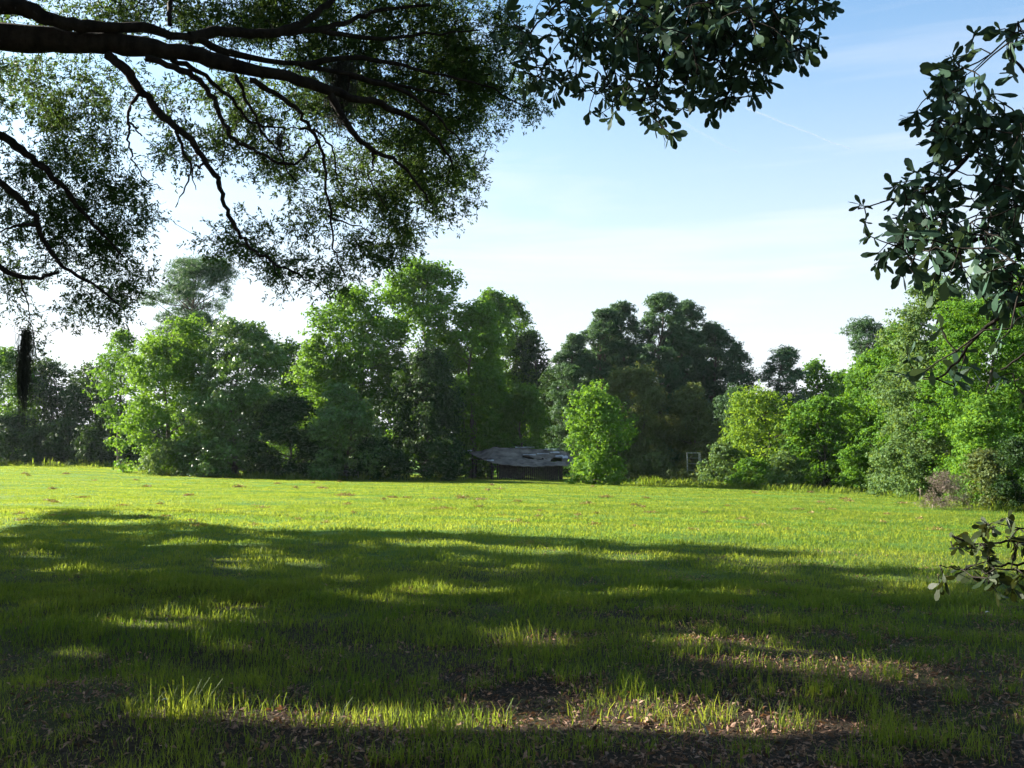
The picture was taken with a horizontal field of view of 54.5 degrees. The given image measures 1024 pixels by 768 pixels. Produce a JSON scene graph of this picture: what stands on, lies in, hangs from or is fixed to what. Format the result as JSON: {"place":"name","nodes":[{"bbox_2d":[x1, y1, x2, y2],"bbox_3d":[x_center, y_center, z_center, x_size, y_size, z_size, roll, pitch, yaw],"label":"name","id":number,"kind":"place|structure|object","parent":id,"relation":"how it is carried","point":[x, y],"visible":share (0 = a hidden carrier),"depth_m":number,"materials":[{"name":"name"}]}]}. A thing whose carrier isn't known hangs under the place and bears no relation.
{"place":"outdoors","nodes":[
{"label":"outdoors","id":0,"kind":"place"},
{"bbox_2d":[0,457,1023,767],"bbox_3d":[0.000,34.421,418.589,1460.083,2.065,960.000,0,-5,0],"label":"ground","id":1,"kind":"structure","parent":0,"point":[100,738],"depth_m":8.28,"materials":[{"name":"green plant"}]},
{"bbox_2d":[0,344,53,460],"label":"broadleaf tree","id":2,"kind":"object","parent":1,"relation":"on","point":[7,362],"visible":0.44,"depth_m":127.78,"materials":[{"name":"green plant"}]},
{"bbox_2d":[0,411,64,465],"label":"shrub","id":3,"kind":"object","parent":1,"relation":"on","point":[12,434],"visible":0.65,"depth_m":120.53,"materials":[{"name":"green plant"}]},
{"bbox_2d":[21,350,94,461],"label":"broadleaf tree","id":4,"kind":"object","parent":1,"relation":"on","point":[52,404],"visible":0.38,"depth_m":129.76,"materials":[{"name":"green plant"}]},
{"bbox_2d":[16,417,103,463],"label":"shrub","id":5,"kind":"object","parent":1,"relation":"on","point":[57,434],"visible":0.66,"depth_m":119.12,"materials":[{"name":"green plant"}]},
{"bbox_2d":[53,360,127,441],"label":"broadleaf tree","id":6,"kind":"object","parent":1,"relation":"on","point":[73,392],"visible":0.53,"depth_m":125.34,"materials":[{"name":"green plant"}]},
{"bbox_2d":[63,411,139,464],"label":"shrub","id":7,"kind":"object","parent":1,"relation":"on","point":[85,450],"visible":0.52,"depth_m":116.33,"materials":[{"name":"green plant"}]},
{"bbox_2d":[81,328,155,467],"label":"broadleaf tree","id":8,"kind":"object","parent":1,"relation":"on","point":[121,338],"visible":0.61,"depth_m":111.65,"materials":[{"name":"green plant"}]},
{"bbox_2d":[103,312,230,474],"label":"maple tree","id":9,"kind":"object","parent":1,"relation":"on","point":[171,362],"visible":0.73,"depth_m":95.17,"materials":[{"name":"green plant"}]},
{"bbox_2d":[137,437,198,476],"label":"shrub","id":10,"kind":"object","parent":1,"relation":"on","point":[160,456],"visible":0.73,"depth_m":91.27,"materials":[{"name":"green plant"}]},
{"bbox_2d":[133,252,244,436],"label":"pine tree","id":11,"kind":"object","parent":1,"relation":"on","point":[183,291],"visible":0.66,"depth_m":117.69,"materials":[{"name":"green plant"}]},
{"bbox_2d":[185,439,234,477],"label":"shrub","id":12,"kind":"object","parent":1,"relation":"on","point":[207,445],"visible":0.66,"depth_m":90.19,"materials":[{"name":"green plant"}]},
{"bbox_2d":[165,309,298,476],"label":"magnolia tree","id":13,"kind":"object","parent":1,"relation":"on","point":[205,403],"visible":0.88,"depth_m":92.60,"materials":[{"name":"green plant"}]},
{"bbox_2d":[0,0,553,391],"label":"live oak tree","id":14,"kind":"object","parent":1,"relation":"on","point":[458,65],"visible":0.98,"depth_m":13.87,"materials":[{"name":"green plant"}]},
{"bbox_2d":[10,328,35,429],"bbox_3d":[-6.342,-0.073,12.940,0.297,1.336,0.278,-3,-5,32],"label":"spanish moss","id":15,"kind":"object","parent":14,"relation":"hanging from","point":[23,371],"visible":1,"depth_m":12.92,"materials":[{"name":"plant"}]},
{"bbox_2d":[268,129,287,157],"bbox_3d":[-3.034,-3.106,12.969,0.249,0.445,0.283,4,-6,-38],"label":"spanish moss","id":16,"kind":"object","parent":14,"relation":"hanging from","point":[279,138],"visible":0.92,"depth_m":12.97,"materials":[{"name":"plant"}]},
{"bbox_2d":[322,54,360,139],"bbox_3d":[-2.278,-3.804,13.244,0.532,1.200,0.485,0,-5,0],"label":"spanish moss","id":17,"kind":"object","parent":14,"relation":"hanging from","point":[340,81],"visible":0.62,"depth_m":13.19,"materials":[{"name":"plant"}]},
{"bbox_2d":[255,336,317,465],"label":"broadleaf tree","id":18,"kind":"object","parent":1,"relation":"on","point":[290,347],"visible":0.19,"depth_m":111.35,"materials":[{"name":"green plant"}]},
{"bbox_2d":[239,394,334,476],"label":"shrub","id":19,"kind":"object","parent":1,"relation":"on","point":[291,410],"visible":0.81,"depth_m":92.66,"materials":[{"name":"green plant"}]},
{"bbox_2d":[282,437,347,477],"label":"shrub","id":20,"kind":"object","parent":1,"relation":"on","point":[304,464],"visible":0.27,"depth_m":93.04,"materials":[{"name":"green plant"}]},
{"bbox_2d":[282,329,369,462],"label":"broadleaf tree","id":21,"kind":"object","parent":1,"relation":"on","point":[314,370],"visible":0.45,"depth_m":102.37,"materials":[{"name":"green plant"}]},
{"bbox_2d":[303,378,392,480],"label":"vine covered tree","id":22,"kind":"object","parent":1,"relation":"on","point":[345,411],"visible":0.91,"depth_m":91.32,"materials":[{"name":"green plant"}]},
{"bbox_2d":[296,278,410,458],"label":"oak tree","id":23,"kind":"object","parent":1,"relation":"on","point":[363,354],"visible":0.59,"depth_m":104.53,"materials":[{"name":"green plant"}]},
{"bbox_2d":[344,434,421,480],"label":"shrub","id":24,"kind":"object","parent":1,"relation":"on","point":[397,463],"visible":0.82,"depth_m":91.46,"materials":[{"name":"green plant"}]},
{"bbox_2d":[366,256,477,475],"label":"oak tree","id":25,"kind":"object","parent":1,"relation":"on","point":[412,281],"visible":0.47,"depth_m":109.17,"materials":[{"name":"green plant"}]},
{"bbox_2d":[377,341,473,478],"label":"vine covered tree","id":26,"kind":"object","parent":1,"relation":"on","point":[425,372],"visible":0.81,"depth_m":97.48,"materials":[{"name":"green plant"}]},
{"bbox_2d":[418,436,465,480],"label":"shrub","id":27,"kind":"object","parent":1,"relation":"on","point":[445,469],"visible":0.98,"depth_m":90.34,"materials":[{"name":"green plant"}]},
{"bbox_2d":[425,297,520,477],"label":"oak tree","id":28,"kind":"object","parent":1,"relation":"on","point":[475,317],"visible":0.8,"depth_m":106.80,"materials":[{"name":"green plant"}]},
{"bbox_2d":[471,727,483,731],"bbox_3d":[-0.203,2.036,5.861,0.080,0.021,0.039,0,-5,0],"label":"dead leaf","id":29,"kind":"object","parent":1,"relation":"on","point":[479,728],"visible":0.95,"depth_m":5.86,"materials":[{"name":"brown plant"}]},
{"bbox_2d":[12,471,951,685],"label":"grass clippings","id":30,"kind":"object","parent":1,"relation":"on","point":[346,503],"depth_m":34.60,"materials":[{"name":"brown plant"}]},
{"bbox_2d":[462,286,517,440],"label":"pointed tree","id":31,"kind":"object","parent":1,"relation":"on","point":[490,294],"visible":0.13,"depth_m":136.43,"materials":[{"name":"green plant"}]},
{"bbox_2d":[463,382,516,477],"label":"sapling tree","id":32,"kind":"object","parent":1,"relation":"on","point":[498,427],"visible":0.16,"depth_m":110.78,"materials":[{"name":"green plant"}]},
{"bbox_2d":[9,349,1004,474],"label":"distant woods","id":33,"kind":"object","parent":1,"relation":"on","point":[385,425],"visible":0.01,"depth_m":154.37,"materials":[{"name":"green plant"}]},
{"bbox_2d":[0,545,1023,767],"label":"fallen leaves","id":34,"kind":"object","parent":1,"relation":"on","point":[642,752],"visible":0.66,"depth_m":6.63,"materials":[{"name":"brown plant"}]},
{"bbox_2d":[494,294,543,446],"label":"pointed tree","id":35,"kind":"object","parent":1,"relation":"on","point":[519,326],"visible":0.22,"depth_m":139.74,"materials":[{"name":"green plant"}]},
{"bbox_2d":[468,447,577,479],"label":"barn","id":36,"kind":"structure","parent":1,"relation":"on","point":[515,463],"depth_m":98.67,"materials":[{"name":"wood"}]},
{"bbox_2d":[492,382,563,477],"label":"sapling tree","id":37,"kind":"object","parent":1,"relation":"on","point":[531,409],"visible":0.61,"depth_m":109.35,"materials":[{"name":"green plant"}]},
{"bbox_2d":[509,330,557,474],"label":"broadleaf tree","id":38,"kind":"object","parent":1,"relation":"on","point":[536,351],"visible":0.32,"depth_m":137.53,"materials":[{"name":"green plant"}]},
{"bbox_2d":[527,368,580,477],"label":"broadleaf tree","id":39,"kind":"object","parent":1,"relation":"on","point":[546,383],"visible":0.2,"depth_m":123.10,"materials":[{"name":"green plant"}]},
{"bbox_2d":[546,333,598,475],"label":"pine tree","id":40,"kind":"object","parent":1,"relation":"on","point":[574,372],"visible":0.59,"depth_m":117.66,"materials":[{"name":"green plant"}]},
{"bbox_2d":[560,379,640,484],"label":"pear tree","id":41,"kind":"object","parent":1,"relation":"on","point":[590,466],"visible":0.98,"depth_m":80.85,"materials":[{"name":"green plant"}]},
{"bbox_2d":[572,307,629,477],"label":"pine tree","id":42,"kind":"object","parent":1,"relation":"on","point":[599,322],"visible":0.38,"depth_m":119.59,"materials":[{"name":"green plant"}]},
{"bbox_2d":[569,333,657,475],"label":"cedar tree","id":43,"kind":"object","parent":1,"relation":"on","point":[627,358],"visible":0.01,"depth_m":126.42,"materials":[{"name":"green plant"}]},
{"bbox_2d":[594,299,646,463],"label":"pine tree","id":44,"kind":"object","parent":1,"relation":"on","point":[624,308],"visible":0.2,"depth_m":121.70,"materials":[{"name":"green plant"}]},
{"bbox_2d":[602,361,680,478],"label":"cedar tree","id":45,"kind":"object","parent":1,"relation":"on","point":[637,380],"visible":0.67,"depth_m":102.51,"materials":[{"name":"green plant"}]},
{"bbox_2d":[621,449,678,481],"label":"shrub","id":46,"kind":"object","parent":1,"relation":"on","point":[660,464],"visible":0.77,"depth_m":93.86,"materials":[{"name":"green plant"}]},
{"bbox_2d":[623,291,694,478],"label":"pine tree","id":47,"kind":"object","parent":1,"relation":"on","point":[657,303],"visible":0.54,"depth_m":117.48,"materials":[{"name":"green plant"}]},
{"bbox_2d":[663,467,700,483],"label":"shrub","id":48,"kind":"object","parent":1,"relation":"on","point":[671,475],"visible":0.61,"depth_m":87.06,"materials":[{"name":"green plant"}]},
{"bbox_2d":[654,298,719,468],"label":"pine tree","id":49,"kind":"object","parent":1,"relation":"on","point":[693,317],"visible":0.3,"depth_m":120.44,"materials":[{"name":"green plant"}]},
{"bbox_2d":[645,329,732,476],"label":"cedar tree","id":50,"kind":"object","parent":1,"relation":"on","point":[710,361],"visible":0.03,"depth_m":126.12,"materials":[{"name":"green plant"}]},
{"bbox_2d":[660,382,730,480],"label":"cedar tree","id":51,"kind":"object","parent":1,"relation":"on","point":[687,408],"visible":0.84,"depth_m":101.80,"materials":[{"name":"green plant"}]},
{"bbox_2d":[687,320,743,457],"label":"pine tree","id":52,"kind":"object","parent":1,"relation":"on","point":[718,341],"visible":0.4,"depth_m":121.36,"materials":[{"name":"green plant"}]},
{"bbox_2d":[694,437,746,484],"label":"shrub","id":53,"kind":"object","parent":1,"relation":"on","point":[720,451],"visible":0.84,"depth_m":82.32,"materials":[{"name":"green plant"}]},
{"bbox_2d":[706,382,760,477],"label":"cedar tree","id":54,"kind":"object","parent":1,"relation":"on","point":[722,404],"visible":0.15,"depth_m":105.67,"materials":[{"name":"green plant"}]},
{"bbox_2d":[724,341,758,472],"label":"slim tree","id":55,"kind":"object","parent":1,"relation":"on","point":[746,377],"visible":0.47,"depth_m":116.97,"materials":[{"name":"green plant"}]},
{"bbox_2d":[724,456,771,486],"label":"shrub","id":56,"kind":"object","parent":1,"relation":"on","point":[750,463],"visible":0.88,"depth_m":79.08,"materials":[{"name":"green plant"}]},
{"bbox_2d":[485,0,1023,408],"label":"water oak tree","id":57,"kind":"object","parent":1,"relation":"on","point":[775,38],"visible":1,"depth_m":4.40,"materials":[{"name":"green plant"}]},
{"bbox_2d":[713,379,821,478],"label":"locust tree","id":58,"kind":"object","parent":1,"relation":"on","point":[737,437],"visible":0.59,"depth_m":83.39,"materials":[{"name":"green plant"}]},
{"bbox_2d":[747,344,810,448],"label":"pine tree","id":59,"kind":"object","parent":1,"relation":"on","point":[786,357],"visible":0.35,"depth_m":114.54,"materials":[{"name":"green plant"}]},
{"bbox_2d":[763,448,813,489],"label":"shrub","id":60,"kind":"object","parent":1,"relation":"on","point":[782,466],"visible":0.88,"depth_m":76.08,"materials":[{"name":"green plant"}]},
{"bbox_2d":[799,354,842,463],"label":"broadleaf tree","id":61,"kind":"object","parent":1,"relation":"on","point":[814,367],"visible":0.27,"depth_m":119.57,"materials":[{"name":"green plant"}]},
{"bbox_2d":[777,391,869,488],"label":"broadleaf tree","id":62,"kind":"object","parent":1,"relation":"on","point":[815,407],"visible":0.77,"depth_m":79.21,"materials":[{"name":"green plant"}]},
{"bbox_2d":[807,450,843,488],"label":"shrub","id":63,"kind":"object","parent":1,"relation":"on","point":[820,459],"visible":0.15,"depth_m":80.59,"materials":[{"name":"green plant"}]},
{"bbox_2d":[820,369,866,473],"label":"broadleaf tree","id":64,"kind":"object","parent":1,"relation":"on","point":[838,376],"visible":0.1,"depth_m":121.62,"materials":[{"name":"green plant"}]},
{"bbox_2d":[829,443,888,491],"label":"shrub","id":65,"kind":"object","parent":1,"relation":"on","point":[851,455],"visible":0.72,"depth_m":75.06,"materials":[{"name":"green plant"}]},
{"bbox_2d":[828,351,897,488],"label":"broadleaf tree","id":66,"kind":"object","parent":1,"relation":"on","point":[854,379],"visible":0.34,"depth_m":81.22,"materials":[{"name":"green plant"}]},
{"bbox_2d":[836,314,892,389],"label":"pine tree","id":67,"kind":"object","parent":1,"relation":"on","point":[865,329],"visible":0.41,"depth_m":95.93,"materials":[{"name":"green plant"}]},
{"bbox_2d":[851,320,932,489],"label":"broadleaf tree","id":68,"kind":"object","parent":1,"relation":"on","point":[870,402],"visible":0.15,"depth_m":76.09,"materials":[{"name":"green plant"}]},
{"bbox_2d":[861,435,925,495],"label":"shrub","id":69,"kind":"object","parent":1,"relation":"on","point":[874,486],"visible":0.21,"depth_m":66.54,"materials":[{"name":"green plant"}]},
{"bbox_2d":[865,376,955,498],"bbox_3d":[24.908,3.473,61.504,5.937,8.117,6.161,0,-5,0],"label":"broadleaf tree","id":70,"kind":"object","parent":1,"relation":"on","point":[912,474],"visible":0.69,"depth_m":60.75,"materials":[{"name":"green plant"}]},
{"bbox_2d":[864,269,993,494],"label":"broadleaf tree","id":71,"kind":"object","parent":1,"relation":"on","point":[920,313],"visible":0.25,"depth_m":68.01,"materials":[{"name":"green plant"}]},
{"bbox_2d":[913,469,973,510],"bbox_3d":[19.151,4.851,44.260,2.315,2.240,2.132,1,-5,-18],"label":"twiggy shrub","id":72,"kind":"object","parent":1,"relation":"on","point":[947,485],"visible":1,"depth_m":44.10,"materials":[{"name":"brown plant"}]},
{"bbox_2d":[909,288,1023,500],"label":"willow tree","id":73,"kind":"object","parent":1,"relation":"on","point":[972,319],"visible":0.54,"depth_m":56.96,"materials":[{"name":"green plant"}]},
{"bbox_2d":[940,389,1023,503],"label":"willow tree","id":74,"kind":"object","parent":1,"relation":"on","point":[976,424],"visible":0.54,"depth_m":50.18,"materials":[{"name":"green plant"}]},
{"bbox_2d":[953,447,1022,510],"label":"shrub","id":75,"kind":"object","parent":1,"relation":"on","point":[984,465],"visible":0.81,"depth_m":45.12,"materials":[{"name":"olive green leaf"},{"name":"bark"}]},
{"bbox_2d":[982,256,1023,435],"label":"broadleaf tree","id":76,"kind":"object","parent":1,"relation":"on","point":[1016,277],"visible":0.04,"depth_m":64.04,"materials":[{"name":"green plant"}]},
{"bbox_2d":[984,434,1023,508],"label":"shrub","id":77,"kind":"object","parent":1,"relation":"on","point":[1014,447],"visible":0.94,"depth_m":43.76,"materials":[{"name":"green plant"}]},
{"bbox_2d":[0,0,1023,457],"label":"sky","id":78,"kind":"structure","parent":0,"point":[749,220],"materials":[{"name":"blue"}]},
{"bbox_2d":[686,452,700,479],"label":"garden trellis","id":79,"kind":"object","parent":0,"point":[699,457],"visible":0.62,"depth_m":89.75,"materials":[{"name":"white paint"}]},
{"bbox_2d":[928,510,1023,606],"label":"branch","id":80,"kind":"object","parent":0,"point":[967,543],"visible":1,"depth_m":4.12,"materials":[{"name":"green plant"}]}
]}

